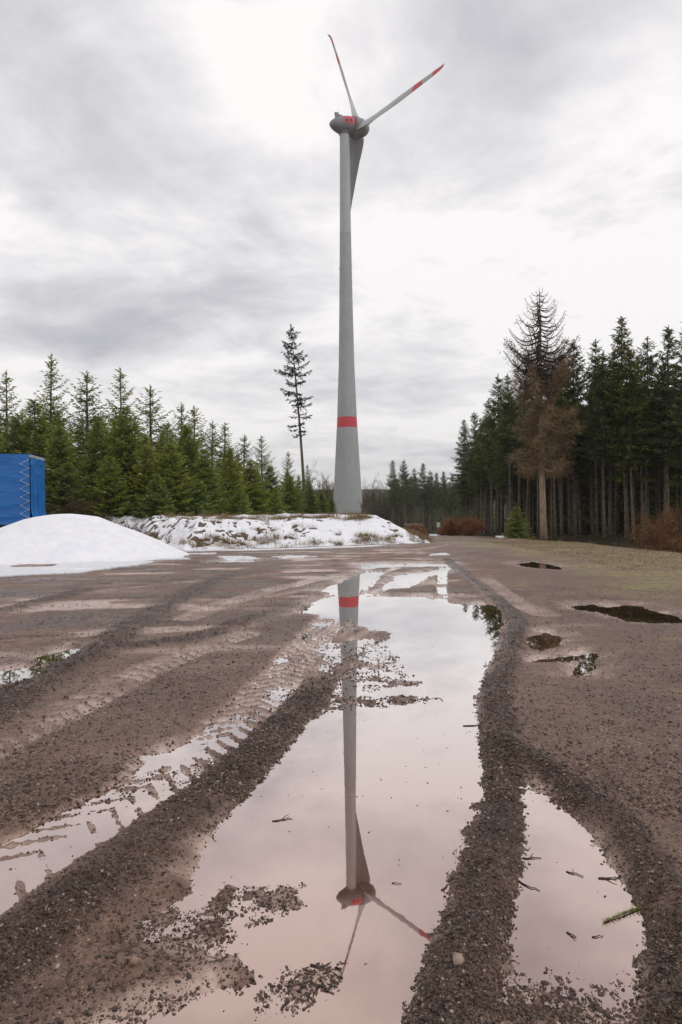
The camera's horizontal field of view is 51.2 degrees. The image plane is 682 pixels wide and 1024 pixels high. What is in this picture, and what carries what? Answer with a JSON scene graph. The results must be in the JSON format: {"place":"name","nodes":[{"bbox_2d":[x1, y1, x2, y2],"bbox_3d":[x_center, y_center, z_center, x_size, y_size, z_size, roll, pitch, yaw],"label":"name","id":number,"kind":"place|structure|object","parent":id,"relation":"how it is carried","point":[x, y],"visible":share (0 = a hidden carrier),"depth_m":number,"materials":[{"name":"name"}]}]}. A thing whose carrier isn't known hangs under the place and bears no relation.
{"place":"outdoors","nodes":[
{"label":"outdoors","id":0,"kind":"place"},
{"bbox_2d":[0,489,681,1023],"bbox_3d":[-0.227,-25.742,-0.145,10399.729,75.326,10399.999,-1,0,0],"label":"ground","id":1,"kind":"structure","parent":0,"point":[288,575],"depth_m":5.06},
{"bbox_2d":[0,369,25,451],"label":"young spruce","id":2,"kind":"object","parent":1,"relation":"on","point":[5,407],"visible":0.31,"depth_m":37.95,"materials":[{"name":"green plant"}]},
{"bbox_2d":[0,415,38,454],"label":"young spruce","id":3,"kind":"object","parent":1,"relation":"on","point":[14,439],"visible":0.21,"depth_m":35.37,"materials":[{"name":"green plant"}]},
{"bbox_2d":[0,454,45,527],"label":"tarp trailer","id":4,"kind":"object","parent":1,"relation":"on","point":[22,486],"visible":0.9,"depth_m":26.95,"materials":[{"name":"blue fabric"}]},
{"bbox_2d":[4,399,78,514],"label":"young spruce","id":5,"kind":"object","parent":1,"relation":"on","point":[36,445],"visible":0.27,"depth_m":35.73,"materials":[{"name":"green plant"}]},
{"bbox_2d":[25,354,86,497],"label":"young spruce","id":6,"kind":"object","parent":1,"relation":"on","point":[46,415],"visible":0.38,"depth_m":37.84,"materials":[{"name":"green plant"}]},
{"bbox_2d":[45,462,93,514],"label":"young spruce","id":7,"kind":"object","parent":1,"relation":"on","point":[68,487],"visible":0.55,"depth_m":33.62,"materials":[{"name":"green plant"}]},
{"bbox_2d":[43,425,99,514],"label":"young spruce","id":8,"kind":"object","parent":1,"relation":"on","point":[51,479],"visible":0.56,"depth_m":34.17,"materials":[{"name":"green plant"}]},
{"bbox_2d":[45,484,114,515],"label":"bare tree","id":9,"kind":"object","parent":1,"relation":"on","point":[77,507],"visible":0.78,"depth_m":32.79,"materials":[{"name":"brown plant"}]},
{"bbox_2d":[45,371,122,503],"bbox_3d":[-14.087,-3.671,39.914,5.432,8.840,5.126,0,0,39],"label":"young spruce","id":10,"kind":"object","parent":1,"relation":"on","point":[85,405],"visible":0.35,"depth_m":39.83,"materials":[{"name":"green plant"}]},
{"bbox_2d":[0,514,188,564],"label":"snow pile","id":11,"kind":"object","parent":1,"relation":"on","point":[59,538],"visible":0.99,"depth_m":19.41,"materials":[{"name":"white snow"}]},
{"bbox_2d":[77,419,131,516],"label":"young spruce","id":12,"kind":"object","parent":1,"relation":"on","point":[95,444],"visible":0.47,"depth_m":35.75,"materials":[{"name":"green plant"}]},
{"bbox_2d":[83,455,137,521],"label":"young spruce","id":13,"kind":"object","parent":1,"relation":"on","point":[110,491],"visible":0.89,"depth_m":33.98,"materials":[{"name":"green plant"}]},
{"bbox_2d":[89,367,159,512],"bbox_3d":[-12.543,-3.823,40.690,3.787,9.125,4.131,0,0,13],"label":"young spruce","id":14,"kind":"object","parent":1,"relation":"on","point":[120,387],"visible":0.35,"depth_m":40.85,"materials":[{"name":"green plant"}]},
{"bbox_2d":[90,406,172,518],"bbox_3d":[-11.092,-2.462,37.171,5.009,6.214,5.372,-1,1,15],"label":"young spruce","id":15,"kind":"object","parent":1,"relation":"on","point":[124,461],"visible":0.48,"depth_m":36.56,"materials":[{"name":"green plant"}]},
{"bbox_2d":[124,433,165,517],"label":"young spruce","id":16,"kind":"object","parent":1,"relation":"on","point":[141,478],"visible":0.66,"depth_m":35.20,"materials":[{"name":"green plant"}]},
{"bbox_2d":[114,384,188,505],"bbox_3d":[-11.622,-3.599,43.753,5.154,8.610,5.398,-1,0,-21],"label":"young spruce","id":17,"kind":"object","parent":1,"relation":"on","point":[150,416],"visible":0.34,"depth_m":43.69,"materials":[{"name":"green plant"}]},
{"bbox_2d":[147,422,178,514],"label":"young spruce","id":18,"kind":"object","parent":1,"relation":"on","point":[166,434],"visible":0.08,"depth_m":66.73,"materials":[{"name":"plant"}]},
{"bbox_2d":[164,402,210,490],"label":"young spruce","id":19,"kind":"object","parent":1,"relation":"on","point":[180,418],"visible":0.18,"depth_m":47.01,"materials":[{"name":"plant"}]},
{"bbox_2d":[163,423,219,514],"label":"young spruce","id":20,"kind":"object","parent":1,"relation":"on","point":[185,447],"visible":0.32,"depth_m":39.75,"materials":[{"name":"green plant"}]},
{"bbox_2d":[179,405,223,491],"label":"young spruce","id":21,"kind":"object","parent":1,"relation":"on","point":[198,434],"visible":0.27,"depth_m":48.88,"materials":[{"name":"green plant"}]},
{"bbox_2d":[200,422,236,501],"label":"young spruce","id":22,"kind":"object","parent":1,"relation":"on","point":[212,427],"visible":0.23,"depth_m":49.92,"materials":[{"name":"green plant"}]},
{"bbox_2d":[204,423,252,503],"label":"young spruce","id":23,"kind":"object","parent":1,"relation":"on","point":[220,447],"visible":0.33,"depth_m":51.85,"materials":[{"name":"green plant"}]},
{"bbox_2d":[227,434,269,509],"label":"young spruce","id":24,"kind":"object","parent":1,"relation":"on","point":[245,445],"visible":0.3,"depth_m":56.03,"materials":[{"name":"plant"}]},
{"bbox_2d":[247,435,278,510],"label":"young spruce","id":25,"kind":"object","parent":1,"relation":"on","point":[264,463],"visible":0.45,"depth_m":59.78,"materials":[{"name":"plant"}]},
{"bbox_2d":[102,513,429,549],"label":"snow bank","id":26,"kind":"structure","parent":1,"relation":"on","point":[325,530],"depth_m":28.38,"materials":[{"name":"white snow"}]},
{"bbox_2d":[134,474,178,518],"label":"young spruce","id":27,"kind":"object","parent":26,"relation":"on","point":[156,497],"visible":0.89,"depth_m":33.83,"materials":[{"name":"green plant"}]},
{"bbox_2d":[134,441,208,517],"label":"young spruce","id":28,"kind":"object","parent":26,"relation":"on","point":[171,459],"visible":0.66,"depth_m":35.72,"materials":[{"name":"green plant"}]},
{"bbox_2d":[184,479,213,516],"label":"young spruce","id":29,"kind":"object","parent":26,"relation":"on","point":[197,500],"visible":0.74,"depth_m":35.89,"materials":[{"name":"green plant"}]},
{"bbox_2d":[180,449,237,515],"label":"young spruce","id":30,"kind":"object","parent":26,"relation":"on","point":[205,475],"visible":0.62,"depth_m":37.80,"materials":[{"name":"green plant"}]},
{"bbox_2d":[214,447,250,514],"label":"young spruce","id":31,"kind":"object","parent":26,"relation":"on","point":[230,473],"visible":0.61,"depth_m":40.83,"materials":[{"name":"green plant"}]},
{"bbox_2d":[221,485,252,515],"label":"young spruce","id":32,"kind":"object","parent":26,"relation":"on","point":[238,507],"visible":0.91,"depth_m":37.90,"materials":[{"name":"green plant"}]},
{"bbox_2d":[229,458,272,514],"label":"young spruce","id":33,"kind":"object","parent":26,"relation":"on","point":[254,491],"visible":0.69,"depth_m":43.77,"materials":[{"name":"green plant"}]},
{"bbox_2d":[255,465,289,513],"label":"young spruce","id":34,"kind":"object","parent":26,"relation":"on","point":[271,478],"visible":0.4,"depth_m":45.88,"materials":[{"name":"green plant"}]},
{"bbox_2d":[264,488,288,514],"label":"young spruce","id":35,"kind":"object","parent":26,"relation":"on","point":[275,502],"visible":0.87,"depth_m":41.90,"materials":[{"name":"plant"}]},
{"bbox_2d":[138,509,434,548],"bbox_3d":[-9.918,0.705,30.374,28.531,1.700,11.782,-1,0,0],"label":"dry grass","id":36,"kind":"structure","parent":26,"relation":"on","point":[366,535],"depth_m":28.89,"materials":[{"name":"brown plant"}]},
{"bbox_2d":[276,451,304,511],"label":"young spruce","id":37,"kind":"object","parent":1,"relation":"on","point":[287,469],"visible":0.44,"depth_m":65.97,"materials":[{"name":"plant"}]},
{"bbox_2d":[273,325,312,511],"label":"thin spruce","id":38,"kind":"object","parent":1,"relation":"on","point":[300,401],"visible":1,"depth_m":79.82,"materials":[{"name":"green plant"}]},
{"bbox_2d":[280,475,306,513],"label":"young spruce","id":39,"kind":"object","parent":1,"relation":"on","point":[291,497],"visible":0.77,"depth_m":49.80,"materials":[{"name":"green plant"}]},
{"bbox_2d":[299,484,321,513],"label":"young spruce","id":40,"kind":"object","parent":1,"relation":"on","point":[307,509],"visible":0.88,"depth_m":55.87,"materials":[{"name":"green plant"}]},
{"bbox_2d":[295,465,333,510],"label":"bare tree","id":41,"kind":"object","parent":1,"relation":"on","point":[320,489],"visible":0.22,"depth_m":260.77,"materials":[{"name":"plant"}]},
{"bbox_2d":[312,491,331,513],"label":"young spruce","id":42,"kind":"object","parent":1,"relation":"on","point":[322,502],"visible":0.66,"depth_m":61.89,"materials":[{"name":"plant"}]},
{"bbox_2d":[0,560,681,1023],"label":"puddle water","id":43,"kind":"structure","parent":1,"relation":"on","point":[360,910],"depth_m":2.98,"materials":[{"name":"liquid"}]},
{"bbox_2d":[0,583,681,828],"bbox_3d":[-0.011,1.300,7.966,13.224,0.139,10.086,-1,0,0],"label":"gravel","id":44,"kind":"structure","parent":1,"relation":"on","point":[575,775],"depth_m":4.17,"materials":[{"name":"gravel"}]},
{"bbox_2d":[358,495,393,520],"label":"bare tree","id":45,"kind":"object","parent":1,"relation":"on","point":[376,512],"visible":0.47,"depth_m":229.06,"materials":[{"name":"plant"}]},
{"bbox_2d":[360,496,400,520],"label":"bare tree","id":46,"kind":"object","parent":1,"relation":"on","point":[380,507],"visible":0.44,"depth_m":234.74,"materials":[{"name":"plant"}]},
{"bbox_2d":[328,34,443,512],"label":"wind turbine","id":47,"kind":"object","parent":1,"relation":"on","point":[352,131],"visible":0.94,"depth_m":249.40,"materials":[{"name":"metal"}]},
{"bbox_2d":[384,460,399,522],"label":"tall spruce","id":48,"kind":"object","parent":1,"relation":"on","point":[391,498],"visible":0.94,"depth_m":199.77,"materials":[{"name":"green plant"}]},
{"bbox_2d":[394,461,415,523],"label":"tall spruce","id":49,"kind":"object","parent":1,"relation":"on","point":[404,495],"visible":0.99,"depth_m":189.87,"materials":[{"name":"green plant"}]},
{"bbox_2d":[408,469,420,523],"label":"tall spruce","id":50,"kind":"object","parent":1,"relation":"on","point":[413,494],"visible":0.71,"depth_m":204.45,"materials":[{"name":"green plant"}]},
{"bbox_2d":[403,523,428,535],"bbox_3d":[6.368,1.584,61.949,2.444,1.129,2.523,-1,0,0],"label":"log pile","id":51,"kind":"object","parent":1,"relation":"on","point":[420,527],"visible":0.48,"depth_m":60.87,"materials":[{"name":"brown wood"}]},
{"bbox_2d":[411,462,433,523],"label":"tall spruce","id":52,"kind":"object","parent":1,"relation":"on","point":[424,490],"visible":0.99,"depth_m":194.64,"materials":[{"name":"green plant"}]},
{"bbox_2d":[423,472,437,532],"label":"tall spruce","id":53,"kind":"object","parent":1,"relation":"on","point":[430,484],"visible":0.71,"depth_m":197.88,"materials":[{"name":"green plant"}]},
{"bbox_2d":[430,472,442,532],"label":"tall spruce","id":54,"kind":"object","parent":1,"relation":"on","point":[436,484],"visible":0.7,"depth_m":209.90,"materials":[{"name":"plant"}]},
{"bbox_2d":[433,471,452,522],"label":"tall spruce","id":55,"kind":"object","parent":1,"relation":"on","point":[443,484],"visible":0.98,"depth_m":191.72,"materials":[{"name":"plant"}]},
{"bbox_2d":[446,476,460,518],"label":"tall spruce","id":56,"kind":"object","parent":1,"relation":"on","point":[454,500],"visible":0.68,"depth_m":195.88,"materials":[{"name":"plant"}]},
{"bbox_2d":[440,514,472,535],"bbox_3d":[10.061,1.322,61.877,3.240,2.495,2.497,0,0,21],"label":"copper shrub","id":57,"kind":"object","parent":1,"relation":"on","point":[448,526],"visible":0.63,"depth_m":61.71,"materials":[{"name":"brown plant"}]},
{"bbox_2d":[447,420,473,518],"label":"tall spruce","id":58,"kind":"object","parent":1,"relation":"on","point":[464,433],"visible":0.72,"depth_m":107.96,"materials":[{"name":"green plant"}]},
{"bbox_2d":[457,449,473,517],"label":"tall spruce","id":59,"kind":"object","parent":1,"relation":"on","point":[466,490],"visible":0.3,"depth_m":107.15,"materials":[{"name":"plant"}]},
{"bbox_2d":[454,412,483,533],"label":"tall spruce","id":60,"kind":"object","parent":1,"relation":"on","point":[472,430],"visible":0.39,"depth_m":100.29,"materials":[{"name":"green plant"}]},
{"bbox_2d":[455,514,486,535],"bbox_3d":[10.838,1.313,59.819,2.334,2.342,3.013,-1,0,-11],"label":"copper shrub","id":61,"kind":"object","parent":1,"relation":"on","point":[470,526],"visible":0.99,"depth_m":59.63,"materials":[{"name":"brown plant"}]},
{"bbox_2d":[465,423,492,533],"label":"tall spruce","id":62,"kind":"object","parent":1,"relation":"on","point":[479,476],"visible":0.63,"depth_m":91.24,"materials":[{"name":"green plant"}]},
{"bbox_2d":[469,398,496,533],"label":"tall spruce","id":63,"kind":"object","parent":1,"relation":"on","point":[473,454],"visible":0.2,"depth_m":91.99,"materials":[{"name":"plant"}]},
{"bbox_2d":[473,416,496,533],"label":"tall spruce","id":64,"kind":"object","parent":1,"relation":"on","point":[483,460],"visible":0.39,"depth_m":83.90,"materials":[{"name":"plant"}]},
{"bbox_2d":[473,374,506,533],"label":"tall spruce","id":65,"kind":"object","parent":1,"relation":"on","point":[490,424],"visible":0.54,"depth_m":80.13,"materials":[{"name":"green plant"}]},
{"bbox_2d":[489,426,506,533],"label":"tall spruce","id":66,"kind":"object","parent":1,"relation":"on","point":[501,499],"visible":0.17,"depth_m":79.52,"materials":[{"name":"plant"}]},
{"bbox_2d":[487,374,523,534],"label":"tall spruce","id":67,"kind":"object","parent":1,"relation":"on","point":[508,421],"visible":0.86,"depth_m":66.83,"materials":[{"name":"green plant"}]},
{"bbox_2d":[485,400,526,533],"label":"tall spruce","id":68,"kind":"object","parent":1,"relation":"on","point":[504,481],"visible":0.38,"depth_m":73.73,"materials":[{"name":"green plant"}]},
{"bbox_2d":[496,403,524,515],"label":"tall spruce","id":69,"kind":"object","parent":1,"relation":"on","point":[504,468],"visible":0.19,"depth_m":73.29,"materials":[{"name":"plant"}]},
{"bbox_2d":[497,385,529,534],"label":"tall spruce","id":70,"kind":"object","parent":1,"relation":"on","point":[519,486],"visible":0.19,"depth_m":67.89,"materials":[{"name":"plant"}]},
{"bbox_2d":[496,405,531,531],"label":"tall spruce","id":71,"kind":"object","parent":1,"relation":"on","point":[513,464],"visible":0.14,"depth_m":70.81,"materials":[{"name":"plant"}]},
{"bbox_2d":[501,506,536,539],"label":"young spruce","id":72,"kind":"object","parent":1,"relation":"on","point":[517,523],"visible":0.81,"depth_m":45.84,"materials":[{"name":"green plant"}]},
{"bbox_2d":[361,464,680,533],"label":"forest","id":73,"kind":"object","parent":1,"relation":"on","point":[586,513],"visible":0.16,"depth_m":77.22,"materials":[{"name":"plant"}]},
{"bbox_2d":[507,393,536,534],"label":"tall spruce","id":74,"kind":"object","parent":1,"relation":"on","point":[520,443],"visible":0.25,"depth_m":64.35,"materials":[{"name":"green plant"}]},
{"bbox_2d":[520,406,547,534],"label":"tall spruce","id":75,"kind":"object","parent":1,"relation":"on","point":[537,478],"visible":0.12,"depth_m":62.13,"materials":[{"name":"plant"}]},
{"bbox_2d":[497,287,585,538],"bbox_3d":[13.993,-6.751,49.896,6.127,18.101,6.147,-1,0,0],"label":"dead spruce","id":76,"kind":"object","parent":1,"relation":"on","point":[547,382],"visible":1,"depth_m":49.59,"materials":[{"name":"brown plant"}]},
{"bbox_2d":[529,396,571,534],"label":"tall spruce","id":77,"kind":"object","parent":1,"relation":"on","point":[552,505],"visible":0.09,"depth_m":57.28,"materials":[{"name":"plant"}]},
{"bbox_2d":[537,373,577,535],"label":"tall spruce","id":78,"kind":"object","parent":1,"relation":"on","point":[558,402],"visible":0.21,"depth_m":55.02,"materials":[{"name":"green plant"}]},
{"bbox_2d":[537,354,578,534],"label":"tall spruce","id":79,"kind":"object","parent":1,"relation":"on","point":[561,499],"visible":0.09,"depth_m":59.94,"materials":[{"name":"plant"}]},
{"bbox_2d":[559,391,584,534],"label":"tall spruce","id":80,"kind":"object","parent":1,"relation":"on","point":[568,514],"visible":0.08,"depth_m":62.10,"materials":[{"name":"plant"}]},
{"bbox_2d":[555,339,593,534],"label":"tall spruce","id":81,"kind":"object","parent":1,"relation":"on","point":[574,390],"visible":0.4,"depth_m":59.47,"materials":[{"name":"green plant"}]},
{"bbox_2d":[559,397,592,534],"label":"tall spruce","id":82,"kind":"object","parent":1,"relation":"on","point":[574,458],"visible":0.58,"depth_m":58.39,"materials":[{"name":"green plant"}]},
{"bbox_2d":[565,430,593,533],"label":"tall spruce","id":83,"kind":"object","parent":1,"relation":"on","point":[580,479],"visible":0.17,"depth_m":64.77,"materials":[{"name":"plant"}]},
{"bbox_2d":[574,363,601,519],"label":"tall spruce","id":84,"kind":"object","parent":1,"relation":"on","point":[589,438],"visible":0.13,"depth_m":58.38,"materials":[{"name":"plant"}]},
{"bbox_2d":[579,460,599,533],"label":"tall spruce","id":85,"kind":"object","parent":1,"relation":"on","point":[588,472],"visible":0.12,"depth_m":69.69,"materials":[{"name":"plant"}]},
{"bbox_2d":[581,401,599,534],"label":"tall spruce","id":86,"kind":"object","parent":1,"relation":"on","point":[592,518],"visible":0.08,"depth_m":60.19,"materials":[{"name":"plant"}]},
{"bbox_2d":[571,339,614,534],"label":"tall spruce","id":87,"kind":"object","parent":1,"relation":"on","point":[595,359],"visible":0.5,"depth_m":56.72,"materials":[{"name":"green plant"}]},
{"bbox_2d":[576,350,627,537],"bbox_3d":[18.968,-4.738,50.949,3.750,13.762,3.713,-2,3,-27],"label":"tall spruce","id":88,"kind":"object","parent":1,"relation":"on","point":[601,408],"visible":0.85,"depth_m":50.67,"materials":[{"name":"green plant"}]},
{"bbox_2d":[583,370,621,534],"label":"tall spruce","id":89,"kind":"object","parent":1,"relation":"on","point":[609,505],"visible":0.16,"depth_m":54.93,"materials":[{"name":"green plant"}]},
{"bbox_2d":[585,348,621,534],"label":"tall spruce","id":90,"kind":"object","parent":1,"relation":"on","point":[612,357],"visible":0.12,"depth_m":55.93,"materials":[{"name":"plant"}]},
{"bbox_2d":[604,464,623,533],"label":"tall spruce","id":91,"kind":"object","parent":1,"relation":"on","point":[614,524],"visible":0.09,"depth_m":60.68,"materials":[{"name":"brown wood"}]},
{"bbox_2d":[589,316,658,538],"bbox_3d":[20.219,-5.870,50.184,4.790,16.144,4.977,0,0,2],"label":"tall spruce","id":92,"kind":"object","parent":1,"relation":"on","point":[618,367],"visible":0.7,"depth_m":49.93,"materials":[{"name":"green plant"}]},
{"bbox_2d":[608,346,659,538],"bbox_3d":[20.140,-4.622,49.035,3.137,13.633,3.464,-1,0,-29],"label":"tall spruce","id":93,"kind":"object","parent":1,"relation":"on","point":[633,443],"visible":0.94,"depth_m":48.98,"materials":[{"name":"green plant"}]},
{"bbox_2d":[619,358,661,536],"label":"tall spruce","id":94,"kind":"object","parent":1,"relation":"on","point":[651,409],"visible":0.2,"depth_m":51.02,"materials":[{"name":"green plant"}]},
{"bbox_2d":[634,417,663,534],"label":"tall spruce","id":95,"kind":"object","parent":1,"relation":"on","point":[656,470],"visible":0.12,"depth_m":54.18,"materials":[{"name":"plant"}]},
{"bbox_2d":[622,502,681,551],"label":"copper shrub","id":96,"kind":"object","parent":1,"relation":"on","point":[651,536],"visible":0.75,"depth_m":30.42,"materials":[{"name":"brown plant"}]},
{"bbox_2d":[635,336,674,532],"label":"tall spruce","id":97,"kind":"object","parent":1,"relation":"on","point":[651,363],"visible":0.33,"depth_m":51.83,"materials":[{"name":"green plant"}]},
{"bbox_2d":[639,363,681,529],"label":"tall spruce","id":98,"kind":"object","parent":1,"relation":"on","point":[659,409],"visible":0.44,"depth_m":49.25,"materials":[{"name":"green plant"}]},
{"bbox_2d":[644,325,681,536],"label":"tall spruce","id":99,"kind":"object","parent":1,"relation":"on","point":[668,338],"visible":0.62,"depth_m":48.80,"materials":[{"name":"green plant"}]},
{"bbox_2d":[646,525,681,552],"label":"copper shrub","id":100,"kind":"object","parent":1,"relation":"on","point":[667,543],"visible":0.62,"depth_m":29.64,"materials":[{"name":"brown plant"}]},
{"bbox_2d":[651,332,681,523],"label":"tall spruce","id":101,"kind":"object","parent":1,"relation":"on","point":[677,459],"visible":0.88,"depth_m":47.14,"materials":[{"name":"green plant"}]},
{"bbox_2d":[659,393,681,534],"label":"tall spruce","id":102,"kind":"object","parent":1,"relation":"on","point":[675,472],"visible":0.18,"depth_m":54.97,"materials":[{"name":"plant"}]},
{"bbox_2d":[668,385,681,447],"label":"tall spruce","id":103,"kind":"object","parent":1,"relation":"on","point":[677,418],"visible":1,"depth_m":45.33,"materials":[{"name":"plant"}]},
{"bbox_2d":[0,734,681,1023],"bbox_3d":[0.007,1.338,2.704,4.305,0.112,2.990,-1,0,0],"label":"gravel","id":104,"kind":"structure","parent":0,"point":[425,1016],"depth_m":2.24,"materials":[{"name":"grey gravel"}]},
{"bbox_2d":[0,0,681,489],"label":"sky","id":105,"kind":"structure","parent":0,"point":[170,169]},
{"bbox_2d":[443,537,681,570],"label":"verge grass","id":106,"kind":"structure","parent":0,"point":[556,544],"depth_m":20.95,"materials":[{"name":"brown plant"}]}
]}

